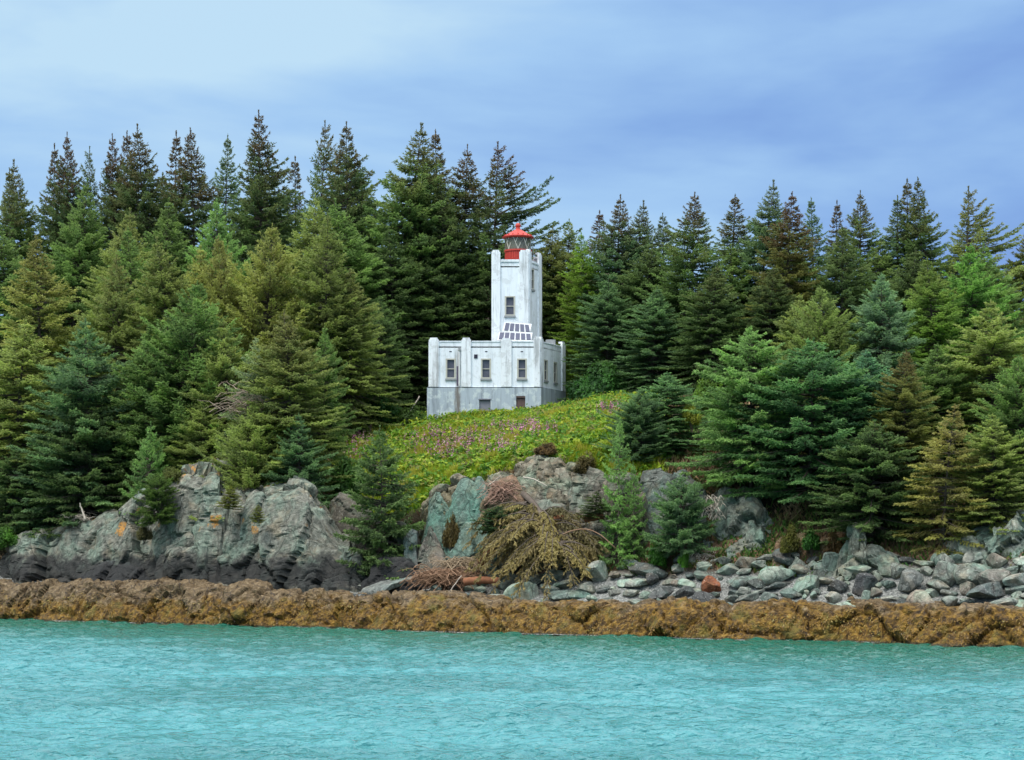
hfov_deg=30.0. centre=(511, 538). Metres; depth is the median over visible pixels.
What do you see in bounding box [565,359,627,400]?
leafy bush
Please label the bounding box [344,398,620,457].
fireweed flowers
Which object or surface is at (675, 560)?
boulder
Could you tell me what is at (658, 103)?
sky
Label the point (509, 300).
window
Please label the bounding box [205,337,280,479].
spruce tree
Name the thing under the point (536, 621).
rockweed
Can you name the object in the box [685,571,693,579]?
boulder
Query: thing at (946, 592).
boulder
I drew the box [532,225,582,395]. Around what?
spruce tree
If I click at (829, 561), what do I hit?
boulder
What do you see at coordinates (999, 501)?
spruce tree
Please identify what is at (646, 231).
spruce tree
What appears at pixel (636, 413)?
spruce tree
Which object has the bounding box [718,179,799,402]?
spruce tree
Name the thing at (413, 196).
spruce tree
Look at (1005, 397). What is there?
spruce tree
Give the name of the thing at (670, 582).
boulder
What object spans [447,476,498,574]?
cliff rock
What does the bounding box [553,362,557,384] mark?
window
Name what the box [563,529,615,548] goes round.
dead branch
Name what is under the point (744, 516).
cliff rock
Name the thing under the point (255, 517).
spruce tree
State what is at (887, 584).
boulder
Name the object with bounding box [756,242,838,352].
spruce tree
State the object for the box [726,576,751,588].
boulder
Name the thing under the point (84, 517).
driftwood log
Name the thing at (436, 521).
cliff rock
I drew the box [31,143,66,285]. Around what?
spruce tree
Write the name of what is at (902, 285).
spruce tree
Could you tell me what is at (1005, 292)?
spruce tree
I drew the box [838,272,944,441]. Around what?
spruce tree
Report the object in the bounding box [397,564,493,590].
brush pile
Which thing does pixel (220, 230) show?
spruce tree
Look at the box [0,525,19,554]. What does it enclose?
leafy bush
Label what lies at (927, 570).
boulder
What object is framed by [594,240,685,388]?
spruce tree
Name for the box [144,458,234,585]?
rock crag
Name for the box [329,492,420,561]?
cliff rock
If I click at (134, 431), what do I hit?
spruce tree
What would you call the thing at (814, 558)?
boulder
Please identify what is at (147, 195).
spruce tree
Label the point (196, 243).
spruce tree
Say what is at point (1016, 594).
boulder
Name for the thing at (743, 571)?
boulder
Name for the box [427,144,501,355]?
spruce tree
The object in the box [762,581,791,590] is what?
boulder
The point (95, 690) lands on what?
sea water
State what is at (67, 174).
spruce tree
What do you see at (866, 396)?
spruce tree
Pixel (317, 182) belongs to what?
spruce tree
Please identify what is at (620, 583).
boulder
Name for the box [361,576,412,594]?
boulder
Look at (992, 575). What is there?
boulder
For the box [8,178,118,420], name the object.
spruce tree
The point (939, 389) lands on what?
spruce tree
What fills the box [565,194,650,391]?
spruce tree
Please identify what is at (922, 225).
spruce tree
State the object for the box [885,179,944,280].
spruce tree
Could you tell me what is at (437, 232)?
spruce tree
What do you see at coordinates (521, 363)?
window
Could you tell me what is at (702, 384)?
leafy bush
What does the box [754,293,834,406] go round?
spruce tree
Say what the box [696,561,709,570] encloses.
boulder
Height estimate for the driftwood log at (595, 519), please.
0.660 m
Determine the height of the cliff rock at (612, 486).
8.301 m
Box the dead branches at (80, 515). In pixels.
[62,511,94,522]
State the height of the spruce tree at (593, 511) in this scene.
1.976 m
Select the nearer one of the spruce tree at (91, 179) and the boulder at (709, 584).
the boulder at (709, 584)
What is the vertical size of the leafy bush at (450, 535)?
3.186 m
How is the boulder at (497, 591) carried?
on the hill terrain at (726, 587)
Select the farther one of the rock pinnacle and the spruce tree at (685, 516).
the spruce tree at (685, 516)
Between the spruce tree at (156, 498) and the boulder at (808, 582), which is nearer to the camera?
the boulder at (808, 582)
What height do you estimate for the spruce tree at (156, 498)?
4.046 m
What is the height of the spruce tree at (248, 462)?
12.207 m
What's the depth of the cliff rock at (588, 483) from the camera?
128.04 m
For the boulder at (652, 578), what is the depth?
120.89 m
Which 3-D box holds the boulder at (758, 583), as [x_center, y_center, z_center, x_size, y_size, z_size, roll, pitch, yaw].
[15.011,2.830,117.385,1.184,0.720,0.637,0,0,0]
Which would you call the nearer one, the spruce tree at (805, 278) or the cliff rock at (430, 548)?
the cliff rock at (430, 548)
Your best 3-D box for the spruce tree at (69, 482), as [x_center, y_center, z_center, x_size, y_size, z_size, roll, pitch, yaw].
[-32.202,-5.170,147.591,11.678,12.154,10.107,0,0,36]
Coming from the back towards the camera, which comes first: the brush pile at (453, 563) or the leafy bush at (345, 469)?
the leafy bush at (345, 469)
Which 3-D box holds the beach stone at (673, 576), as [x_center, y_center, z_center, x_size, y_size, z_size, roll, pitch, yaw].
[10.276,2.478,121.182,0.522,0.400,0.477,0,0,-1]
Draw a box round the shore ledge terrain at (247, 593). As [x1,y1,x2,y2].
[0,576,1023,646]
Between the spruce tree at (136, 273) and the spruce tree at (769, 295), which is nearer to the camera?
the spruce tree at (769, 295)
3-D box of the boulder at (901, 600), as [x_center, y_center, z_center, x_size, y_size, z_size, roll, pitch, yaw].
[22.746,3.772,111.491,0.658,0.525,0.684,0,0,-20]
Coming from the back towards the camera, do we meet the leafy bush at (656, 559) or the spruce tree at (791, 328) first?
the spruce tree at (791, 328)
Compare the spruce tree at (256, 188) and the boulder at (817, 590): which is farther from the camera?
the spruce tree at (256, 188)
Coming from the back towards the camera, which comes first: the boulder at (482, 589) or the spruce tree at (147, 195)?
the spruce tree at (147, 195)
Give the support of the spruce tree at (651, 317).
on the hill terrain at (726, 587)
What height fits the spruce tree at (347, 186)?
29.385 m
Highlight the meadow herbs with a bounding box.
[326,390,676,511]
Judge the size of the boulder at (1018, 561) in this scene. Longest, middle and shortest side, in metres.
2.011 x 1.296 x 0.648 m
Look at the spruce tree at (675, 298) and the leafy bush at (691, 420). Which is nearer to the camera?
the leafy bush at (691, 420)
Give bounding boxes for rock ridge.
[788,552,833,577]
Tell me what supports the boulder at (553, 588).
on the hill terrain at (726, 587)
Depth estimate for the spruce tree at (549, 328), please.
173.69 m
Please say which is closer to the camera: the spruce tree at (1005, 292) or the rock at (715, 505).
the rock at (715, 505)
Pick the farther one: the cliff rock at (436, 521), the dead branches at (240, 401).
the dead branches at (240, 401)
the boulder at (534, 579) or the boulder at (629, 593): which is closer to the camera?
the boulder at (629, 593)
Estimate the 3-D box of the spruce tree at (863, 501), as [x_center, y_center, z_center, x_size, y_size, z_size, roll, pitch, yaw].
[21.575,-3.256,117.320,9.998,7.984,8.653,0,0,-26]
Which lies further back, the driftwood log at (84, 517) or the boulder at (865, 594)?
the driftwood log at (84, 517)
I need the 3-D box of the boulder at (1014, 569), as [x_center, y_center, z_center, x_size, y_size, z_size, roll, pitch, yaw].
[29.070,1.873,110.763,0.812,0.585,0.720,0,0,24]
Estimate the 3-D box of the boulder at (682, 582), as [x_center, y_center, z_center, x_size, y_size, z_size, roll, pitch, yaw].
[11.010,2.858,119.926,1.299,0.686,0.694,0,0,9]
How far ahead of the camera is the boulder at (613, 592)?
121.11 m
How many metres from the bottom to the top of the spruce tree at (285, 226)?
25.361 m
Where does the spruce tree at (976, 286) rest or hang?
on the hill terrain at (726, 587)
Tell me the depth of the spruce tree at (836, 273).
154.05 m
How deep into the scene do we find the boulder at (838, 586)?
114.01 m
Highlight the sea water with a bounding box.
[0,618,1023,759]
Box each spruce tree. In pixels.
[0,159,54,420]
[0,167,48,389]
[0,228,61,449]
[0,234,91,480]
[0,318,148,536]
[0,319,61,532]
[0,431,80,532]
[0,448,54,550]
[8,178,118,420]
[9,395,139,538]
[31,131,107,374]
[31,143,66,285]
[39,146,101,328]
[66,254,150,454]
[67,207,158,375]
[78,328,197,514]
[83,133,141,348]
[96,227,171,432]
[100,123,186,328]
[100,130,155,248]
[109,280,259,489]
[111,236,204,432]
[118,421,169,523]
[129,473,179,526]
[136,197,194,432]
[141,172,198,263]
[149,130,200,262]
[158,245,246,433]
[159,127,236,284]
[163,394,233,471]
[175,317,273,463]
[178,235,262,405]
[181,199,252,373]
[188,402,301,520]
[204,135,246,260]
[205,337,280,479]
[213,223,320,447]
[215,485,242,509]
[216,181,283,262]
[217,110,310,366]
[227,309,358,504]
[249,182,302,338]
[250,504,265,523]
[259,413,347,509]
[268,193,360,394]
[269,212,376,442]
[278,156,310,322]
[292,121,413,382]
[297,120,375,287]
[298,326,361,492]
[305,268,414,440]
[309,198,426,409]
[333,425,425,579]
[338,170,387,293]
[344,297,415,415]
[346,122,463,406]
[360,226,447,415]
[384,215,468,411]
[400,180,490,392]
[402,129,471,394]
[419,228,490,395]
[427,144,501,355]
[464,141,594,394]
[470,505,519,534]
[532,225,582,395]
[535,250,575,381]
[545,219,590,391]
[546,210,620,373]
[546,231,616,399]
[558,278,639,400]
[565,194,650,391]
[576,491,614,520]
[589,388,677,462]
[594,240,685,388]
[597,417,642,570]
[603,200,662,351]
[608,287,697,392]
[613,372,712,454]
[618,463,647,568]
[627,191,736,394]
[635,213,704,384]
[642,475,722,558]
[657,265,757,402]
[665,326,830,489]
[682,244,764,401]
[707,195,761,365]
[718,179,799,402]
[718,337,928,505]
[720,265,800,403]
[737,191,825,401]
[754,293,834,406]
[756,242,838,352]
[774,285,882,434]
[781,350,929,499]
[791,198,837,312]
[798,421,943,544]
[802,225,876,397]
[815,201,855,307]
[827,190,902,338]
[838,238,902,365]
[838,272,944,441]
[840,349,950,514]
[855,248,949,392]
[867,195,928,298]
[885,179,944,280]
[889,258,984,417]
[890,177,953,348]
[890,342,985,476]
[890,404,993,554]
[912,243,1023,417]
[917,229,980,351]
[920,299,1023,463]
[935,186,1023,347]
[938,413,1023,539]
[954,355,1023,497]
[956,243,1023,388]
[1001,236,1023,371]
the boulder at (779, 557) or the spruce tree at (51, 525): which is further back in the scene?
the spruce tree at (51, 525)
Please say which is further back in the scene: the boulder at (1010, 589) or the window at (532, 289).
the window at (532, 289)
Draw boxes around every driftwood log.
[79,503,86,520]
[463,576,500,585]
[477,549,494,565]
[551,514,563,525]
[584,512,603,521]
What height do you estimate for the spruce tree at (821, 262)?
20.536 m
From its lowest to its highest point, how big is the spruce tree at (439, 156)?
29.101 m
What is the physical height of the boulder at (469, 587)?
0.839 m
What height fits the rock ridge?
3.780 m
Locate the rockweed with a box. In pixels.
[0,590,1023,646]
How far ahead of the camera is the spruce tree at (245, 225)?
193.79 m
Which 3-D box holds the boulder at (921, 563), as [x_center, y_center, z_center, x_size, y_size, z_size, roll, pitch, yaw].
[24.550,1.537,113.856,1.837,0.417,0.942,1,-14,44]
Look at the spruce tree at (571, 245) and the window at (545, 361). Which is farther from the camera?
the spruce tree at (571, 245)
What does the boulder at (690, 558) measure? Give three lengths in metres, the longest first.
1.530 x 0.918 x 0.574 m
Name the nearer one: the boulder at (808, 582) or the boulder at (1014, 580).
the boulder at (1014, 580)
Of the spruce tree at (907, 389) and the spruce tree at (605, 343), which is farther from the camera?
the spruce tree at (605, 343)
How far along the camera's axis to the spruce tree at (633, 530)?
123.96 m
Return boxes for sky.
[0,0,1023,315]
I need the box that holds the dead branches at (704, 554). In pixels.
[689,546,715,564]
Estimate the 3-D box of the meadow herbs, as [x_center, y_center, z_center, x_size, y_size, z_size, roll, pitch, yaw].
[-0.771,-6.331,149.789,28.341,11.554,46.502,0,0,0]
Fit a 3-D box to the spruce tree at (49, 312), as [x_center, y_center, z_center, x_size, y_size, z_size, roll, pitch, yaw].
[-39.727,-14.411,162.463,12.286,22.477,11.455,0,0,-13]
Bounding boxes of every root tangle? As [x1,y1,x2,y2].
[477,476,525,506]
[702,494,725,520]
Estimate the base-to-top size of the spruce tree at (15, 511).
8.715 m
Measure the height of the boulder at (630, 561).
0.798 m
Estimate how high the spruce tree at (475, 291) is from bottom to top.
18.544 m
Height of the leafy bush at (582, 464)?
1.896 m
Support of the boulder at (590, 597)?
on the hill terrain at (726, 587)
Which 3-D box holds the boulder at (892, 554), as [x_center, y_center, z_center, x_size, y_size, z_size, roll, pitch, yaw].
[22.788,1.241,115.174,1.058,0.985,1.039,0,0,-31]
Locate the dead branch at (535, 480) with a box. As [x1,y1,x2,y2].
[523,476,547,486]
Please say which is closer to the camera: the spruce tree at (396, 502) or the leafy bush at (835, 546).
the leafy bush at (835, 546)
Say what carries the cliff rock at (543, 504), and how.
on the hill terrain at (726, 587)
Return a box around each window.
[445,359,455,379]
[480,359,491,379]
[504,296,515,316]
[517,359,526,379]
[531,269,534,291]
[544,359,548,382]
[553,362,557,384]
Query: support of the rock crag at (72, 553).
on the hill terrain at (726, 587)
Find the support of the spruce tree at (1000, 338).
on the hill terrain at (726, 587)
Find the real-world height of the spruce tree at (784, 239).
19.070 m
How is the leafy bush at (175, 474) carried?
on the rock crag at (197, 496)
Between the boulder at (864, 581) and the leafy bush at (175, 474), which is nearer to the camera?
the boulder at (864, 581)
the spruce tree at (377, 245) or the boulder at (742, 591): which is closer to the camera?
the boulder at (742, 591)
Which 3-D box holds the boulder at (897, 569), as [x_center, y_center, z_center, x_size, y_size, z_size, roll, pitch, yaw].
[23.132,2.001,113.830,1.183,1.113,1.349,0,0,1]
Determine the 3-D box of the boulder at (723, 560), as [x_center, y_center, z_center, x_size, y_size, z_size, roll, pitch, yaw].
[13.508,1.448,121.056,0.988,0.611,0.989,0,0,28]
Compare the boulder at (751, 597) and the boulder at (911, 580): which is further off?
the boulder at (751, 597)
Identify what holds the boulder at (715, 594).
on the hill terrain at (726, 587)
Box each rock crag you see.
[0,484,163,583]
[79,560,150,581]
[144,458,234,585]
[163,532,208,580]
[217,482,253,584]
[230,475,367,592]
[361,554,424,593]
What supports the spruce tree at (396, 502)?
on the hill terrain at (726, 587)
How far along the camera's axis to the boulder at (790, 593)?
115.01 m
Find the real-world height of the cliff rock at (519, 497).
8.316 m
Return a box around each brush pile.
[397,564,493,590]
[415,556,495,573]
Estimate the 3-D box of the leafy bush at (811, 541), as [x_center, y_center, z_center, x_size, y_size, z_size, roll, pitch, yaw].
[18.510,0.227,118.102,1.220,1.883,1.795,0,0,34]
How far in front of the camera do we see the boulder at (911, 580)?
111.53 m
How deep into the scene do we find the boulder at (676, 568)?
121.33 m
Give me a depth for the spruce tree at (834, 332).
134.58 m
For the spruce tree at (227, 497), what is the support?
on the rock crag at (290, 542)
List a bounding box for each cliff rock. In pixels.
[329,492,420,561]
[403,529,417,566]
[417,526,446,572]
[418,456,580,538]
[419,485,456,543]
[421,492,450,555]
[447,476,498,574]
[479,475,524,560]
[492,498,625,568]
[517,454,573,504]
[567,466,607,528]
[601,472,649,554]
[640,468,710,537]
[700,486,773,557]
[772,531,878,566]
[937,509,1023,565]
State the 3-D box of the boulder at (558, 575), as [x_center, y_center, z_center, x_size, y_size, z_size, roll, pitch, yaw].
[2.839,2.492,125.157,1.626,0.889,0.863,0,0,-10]
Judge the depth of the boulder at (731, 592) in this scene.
117.02 m
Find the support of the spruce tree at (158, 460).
on the hill terrain at (726, 587)
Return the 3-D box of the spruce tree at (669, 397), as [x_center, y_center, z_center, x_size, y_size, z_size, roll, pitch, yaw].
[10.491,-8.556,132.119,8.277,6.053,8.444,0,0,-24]
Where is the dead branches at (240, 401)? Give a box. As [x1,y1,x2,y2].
[199,381,274,427]
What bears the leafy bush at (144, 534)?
on the rock crag at (197, 496)
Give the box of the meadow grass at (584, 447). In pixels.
[327,391,669,521]
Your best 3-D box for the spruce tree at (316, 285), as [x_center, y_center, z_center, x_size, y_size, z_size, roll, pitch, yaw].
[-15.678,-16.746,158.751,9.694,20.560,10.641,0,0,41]
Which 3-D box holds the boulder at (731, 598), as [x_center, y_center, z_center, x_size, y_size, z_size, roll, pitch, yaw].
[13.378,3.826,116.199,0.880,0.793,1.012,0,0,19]
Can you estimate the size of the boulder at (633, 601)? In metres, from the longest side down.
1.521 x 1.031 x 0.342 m
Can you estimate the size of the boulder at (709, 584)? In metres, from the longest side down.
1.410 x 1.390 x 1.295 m
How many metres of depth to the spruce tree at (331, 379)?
145.88 m
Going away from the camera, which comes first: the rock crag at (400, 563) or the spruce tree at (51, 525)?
the rock crag at (400, 563)
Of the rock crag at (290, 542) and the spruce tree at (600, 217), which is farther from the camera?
the spruce tree at (600, 217)
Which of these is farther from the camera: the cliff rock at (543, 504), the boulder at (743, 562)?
the cliff rock at (543, 504)
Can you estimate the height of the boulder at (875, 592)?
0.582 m
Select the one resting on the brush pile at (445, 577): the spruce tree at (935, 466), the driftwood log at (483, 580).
the driftwood log at (483, 580)
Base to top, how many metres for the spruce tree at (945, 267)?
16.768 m
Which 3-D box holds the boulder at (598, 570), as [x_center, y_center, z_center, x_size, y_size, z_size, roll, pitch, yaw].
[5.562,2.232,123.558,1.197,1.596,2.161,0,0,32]
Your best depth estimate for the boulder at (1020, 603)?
107.15 m
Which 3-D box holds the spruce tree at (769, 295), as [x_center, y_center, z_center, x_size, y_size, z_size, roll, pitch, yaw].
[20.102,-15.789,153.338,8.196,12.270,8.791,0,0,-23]
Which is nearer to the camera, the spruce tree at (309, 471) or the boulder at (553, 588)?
the boulder at (553, 588)
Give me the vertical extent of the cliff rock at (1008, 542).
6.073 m
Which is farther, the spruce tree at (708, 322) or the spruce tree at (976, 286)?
the spruce tree at (708, 322)
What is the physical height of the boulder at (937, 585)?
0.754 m
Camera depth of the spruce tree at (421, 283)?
174.15 m
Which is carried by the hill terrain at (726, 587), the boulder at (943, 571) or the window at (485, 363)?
the boulder at (943, 571)
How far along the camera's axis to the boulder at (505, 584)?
126.57 m
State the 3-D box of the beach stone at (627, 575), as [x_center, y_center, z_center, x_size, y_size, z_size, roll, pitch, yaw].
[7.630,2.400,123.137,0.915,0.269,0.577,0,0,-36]
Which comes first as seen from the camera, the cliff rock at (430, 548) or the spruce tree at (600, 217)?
the cliff rock at (430, 548)
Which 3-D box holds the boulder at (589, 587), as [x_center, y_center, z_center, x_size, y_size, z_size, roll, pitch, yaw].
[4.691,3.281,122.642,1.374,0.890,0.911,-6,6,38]
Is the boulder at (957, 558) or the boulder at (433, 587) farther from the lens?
the boulder at (433, 587)
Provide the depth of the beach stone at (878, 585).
113.41 m
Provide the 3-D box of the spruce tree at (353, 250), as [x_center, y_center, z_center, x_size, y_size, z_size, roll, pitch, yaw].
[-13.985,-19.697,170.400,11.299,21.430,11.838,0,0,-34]
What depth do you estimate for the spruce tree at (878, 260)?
157.35 m
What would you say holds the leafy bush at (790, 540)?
on the cliff rock at (800, 549)
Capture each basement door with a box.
[479,399,490,410]
[516,396,524,407]
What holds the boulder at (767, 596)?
on the hill terrain at (726, 587)
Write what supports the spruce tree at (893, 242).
on the hill terrain at (726, 587)
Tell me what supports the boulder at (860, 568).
on the hill terrain at (726, 587)
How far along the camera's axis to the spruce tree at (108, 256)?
174.70 m
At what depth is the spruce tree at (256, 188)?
183.54 m
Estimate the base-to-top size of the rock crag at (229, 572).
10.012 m
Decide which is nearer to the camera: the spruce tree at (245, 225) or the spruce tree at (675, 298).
the spruce tree at (675, 298)
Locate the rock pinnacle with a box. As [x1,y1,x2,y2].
[833,522,899,580]
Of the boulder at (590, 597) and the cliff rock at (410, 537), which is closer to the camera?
the boulder at (590, 597)
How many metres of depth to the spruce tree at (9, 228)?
191.57 m
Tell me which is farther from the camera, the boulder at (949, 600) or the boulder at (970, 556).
the boulder at (970, 556)
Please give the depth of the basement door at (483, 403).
160.04 m
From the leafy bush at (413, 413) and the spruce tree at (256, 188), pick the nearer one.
the leafy bush at (413, 413)
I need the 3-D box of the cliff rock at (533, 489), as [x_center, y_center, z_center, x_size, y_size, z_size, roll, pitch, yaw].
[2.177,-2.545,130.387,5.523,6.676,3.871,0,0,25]
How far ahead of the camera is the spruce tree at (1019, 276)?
153.11 m
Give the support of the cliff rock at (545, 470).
on the hill terrain at (726, 587)
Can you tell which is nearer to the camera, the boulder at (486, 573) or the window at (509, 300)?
the boulder at (486, 573)
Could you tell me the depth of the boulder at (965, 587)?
110.19 m
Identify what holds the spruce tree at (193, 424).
on the hill terrain at (726, 587)
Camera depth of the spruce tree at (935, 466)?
114.10 m
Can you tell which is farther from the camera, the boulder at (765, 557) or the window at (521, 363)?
the window at (521, 363)
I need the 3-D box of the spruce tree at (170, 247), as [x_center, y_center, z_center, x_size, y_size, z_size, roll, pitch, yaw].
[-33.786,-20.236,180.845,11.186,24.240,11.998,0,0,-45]
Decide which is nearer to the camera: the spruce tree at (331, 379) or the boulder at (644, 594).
the boulder at (644, 594)
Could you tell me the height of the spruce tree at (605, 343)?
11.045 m
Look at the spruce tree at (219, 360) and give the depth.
146.14 m
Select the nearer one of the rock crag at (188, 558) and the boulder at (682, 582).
the boulder at (682, 582)
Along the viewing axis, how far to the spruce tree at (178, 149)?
196.25 m
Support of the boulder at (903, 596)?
on the hill terrain at (726, 587)
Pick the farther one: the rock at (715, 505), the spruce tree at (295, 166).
the spruce tree at (295, 166)
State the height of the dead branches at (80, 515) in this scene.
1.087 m
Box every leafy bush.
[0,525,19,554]
[135,525,152,544]
[161,466,188,483]
[329,454,369,494]
[356,394,401,425]
[392,404,425,425]
[442,512,459,550]
[532,441,556,454]
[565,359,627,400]
[574,453,596,473]
[648,538,667,566]
[677,552,689,571]
[682,403,701,431]
[693,377,723,422]
[779,522,800,556]
[801,527,820,556]
[823,529,845,552]
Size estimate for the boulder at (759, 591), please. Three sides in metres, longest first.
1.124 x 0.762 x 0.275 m
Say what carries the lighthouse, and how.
on the hill terrain at (726, 587)
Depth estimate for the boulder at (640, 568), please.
121.97 m
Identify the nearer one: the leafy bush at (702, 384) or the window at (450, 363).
the leafy bush at (702, 384)
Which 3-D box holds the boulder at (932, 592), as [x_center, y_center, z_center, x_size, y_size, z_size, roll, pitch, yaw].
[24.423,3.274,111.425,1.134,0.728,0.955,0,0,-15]
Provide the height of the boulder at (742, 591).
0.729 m
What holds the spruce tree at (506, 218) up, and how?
on the hill terrain at (726, 587)
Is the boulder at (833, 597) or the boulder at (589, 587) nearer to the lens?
the boulder at (833, 597)
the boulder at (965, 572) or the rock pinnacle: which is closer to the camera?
the boulder at (965, 572)
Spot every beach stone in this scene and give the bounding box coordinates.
[622,573,634,576]
[670,574,677,578]
[836,576,844,581]
[875,582,881,587]
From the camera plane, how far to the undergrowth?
121.69 m
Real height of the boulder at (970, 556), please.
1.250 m
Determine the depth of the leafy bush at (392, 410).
159.90 m
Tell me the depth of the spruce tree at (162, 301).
157.72 m
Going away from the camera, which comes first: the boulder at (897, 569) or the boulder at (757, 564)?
the boulder at (897, 569)
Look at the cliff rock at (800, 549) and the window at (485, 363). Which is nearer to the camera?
the cliff rock at (800, 549)
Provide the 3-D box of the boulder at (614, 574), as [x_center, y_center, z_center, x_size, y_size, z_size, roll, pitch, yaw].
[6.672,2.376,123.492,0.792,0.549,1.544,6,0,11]
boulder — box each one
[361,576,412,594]
[430,585,442,590]
[461,584,477,590]
[474,586,485,592]
[482,571,498,576]
[490,588,499,593]
[496,572,517,589]
[503,582,538,599]
[523,555,544,574]
[529,574,543,584]
[540,584,559,593]
[543,569,564,581]
[548,590,590,599]
[552,579,578,589]
[564,562,586,579]
[576,582,595,593]
[586,560,607,581]
[586,595,597,600]
[596,588,610,593]
[608,571,620,578]
[608,589,620,596]
[617,579,632,587]
[622,589,639,596]
[624,559,637,566]
[625,578,647,586]
[627,599,640,604]
[628,562,667,579]
[639,590,650,598]
[646,573,658,584]
[648,585,673,599]
[662,579,677,586]
[671,563,683,573]
[673,553,682,562]
[673,585,694,597]
[677,578,695,587]
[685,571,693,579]
[688,557,700,564]
[692,591,715,601]
[694,570,715,579]
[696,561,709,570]
[701,575,720,592]
[710,592,719,597]
[715,563,738,574]
[717,556,732,564]
[724,594,738,602]
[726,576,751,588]
[728,590,736,594]
[734,556,756,568]
[735,587,750,595]
[735,592,759,602]
[736,568,750,574]
[747,578,765,589]
[750,560,767,568]
[750,589,764,593]
[756,554,772,561]
[757,566,795,584]
[759,592,778,600]
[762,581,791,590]
[772,548,794,566]
[779,588,803,598]
[791,564,807,573]
[792,575,819,593]
[806,556,819,562]
[810,591,817,598]
[811,588,820,594]
[819,577,832,583]
[821,552,838,573]
[824,591,841,602]
[827,579,847,593]
[836,601,855,606]
[843,564,870,576]
[852,573,877,596]
[861,590,870,599]
[870,587,882,596]
[871,571,882,580]
[879,596,893,601]
[881,580,896,588]
[883,551,899,557]
[890,562,909,578]
[896,599,906,602]
[897,568,923,593]
[898,556,915,563]
[899,594,907,598]
[906,589,934,605]
[912,560,933,566]
[920,566,932,575]
[925,588,939,597]
[926,579,949,591]
[930,552,954,565]
[932,561,956,586]
[940,589,957,595]
[941,596,957,605]
[948,554,963,563]
[953,562,992,584]
[957,599,975,605]
[959,581,975,595]
[962,550,982,563]
[966,582,1005,598]
[978,568,1010,586]
[986,553,1008,568]
[990,597,1018,605]
[1002,573,1023,586]
[1005,585,1023,593]
[1006,566,1020,574]
[1011,591,1023,599]
[1013,556,1023,566]
[1014,599,1023,606]
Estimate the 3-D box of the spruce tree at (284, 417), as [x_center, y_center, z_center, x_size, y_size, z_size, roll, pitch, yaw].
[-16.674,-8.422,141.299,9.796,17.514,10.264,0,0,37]
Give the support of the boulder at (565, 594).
on the hill terrain at (726, 587)
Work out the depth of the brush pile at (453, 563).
127.69 m
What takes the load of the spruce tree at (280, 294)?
on the hill terrain at (726, 587)
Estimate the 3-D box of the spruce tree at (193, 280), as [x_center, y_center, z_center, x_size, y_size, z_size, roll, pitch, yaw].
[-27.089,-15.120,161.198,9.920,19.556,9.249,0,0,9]
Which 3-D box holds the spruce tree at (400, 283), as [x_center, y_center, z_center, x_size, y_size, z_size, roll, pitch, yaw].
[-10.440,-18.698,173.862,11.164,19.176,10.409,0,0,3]
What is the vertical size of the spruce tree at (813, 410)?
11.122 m
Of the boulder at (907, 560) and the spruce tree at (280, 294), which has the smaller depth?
the boulder at (907, 560)
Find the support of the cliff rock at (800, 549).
on the hill terrain at (726, 587)
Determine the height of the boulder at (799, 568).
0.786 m
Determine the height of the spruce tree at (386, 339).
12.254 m
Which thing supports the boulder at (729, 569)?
on the hill terrain at (726, 587)
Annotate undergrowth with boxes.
[0,395,1023,576]
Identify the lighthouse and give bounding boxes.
[427,223,565,418]
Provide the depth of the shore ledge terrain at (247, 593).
120.25 m
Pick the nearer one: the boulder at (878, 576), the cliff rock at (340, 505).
the boulder at (878, 576)
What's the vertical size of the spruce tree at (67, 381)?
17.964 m
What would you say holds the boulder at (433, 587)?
on the hill terrain at (726, 587)
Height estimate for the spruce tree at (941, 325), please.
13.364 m
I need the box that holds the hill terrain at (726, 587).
[0,273,1023,605]
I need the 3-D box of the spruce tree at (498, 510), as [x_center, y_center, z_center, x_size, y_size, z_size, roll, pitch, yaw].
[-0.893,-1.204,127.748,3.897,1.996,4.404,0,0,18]
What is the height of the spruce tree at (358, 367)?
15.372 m
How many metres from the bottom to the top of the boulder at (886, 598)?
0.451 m
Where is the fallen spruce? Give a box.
[462,491,616,600]
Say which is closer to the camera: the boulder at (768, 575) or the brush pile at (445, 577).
the boulder at (768, 575)
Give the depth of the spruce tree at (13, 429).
153.53 m
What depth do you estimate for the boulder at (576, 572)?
124.06 m
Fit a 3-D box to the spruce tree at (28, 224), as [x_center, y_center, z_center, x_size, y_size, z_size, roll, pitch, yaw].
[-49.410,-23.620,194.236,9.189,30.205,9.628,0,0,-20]
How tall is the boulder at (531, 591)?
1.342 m
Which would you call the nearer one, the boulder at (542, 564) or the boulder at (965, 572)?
the boulder at (965, 572)
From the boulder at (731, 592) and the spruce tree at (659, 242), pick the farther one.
the spruce tree at (659, 242)
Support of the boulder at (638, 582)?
on the hill terrain at (726, 587)
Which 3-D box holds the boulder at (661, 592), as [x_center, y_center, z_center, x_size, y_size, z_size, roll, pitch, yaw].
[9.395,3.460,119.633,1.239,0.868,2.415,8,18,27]
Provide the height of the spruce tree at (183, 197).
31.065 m
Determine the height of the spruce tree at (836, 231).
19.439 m
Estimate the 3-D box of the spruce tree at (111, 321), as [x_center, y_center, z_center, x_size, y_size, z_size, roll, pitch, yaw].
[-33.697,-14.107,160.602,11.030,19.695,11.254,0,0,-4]

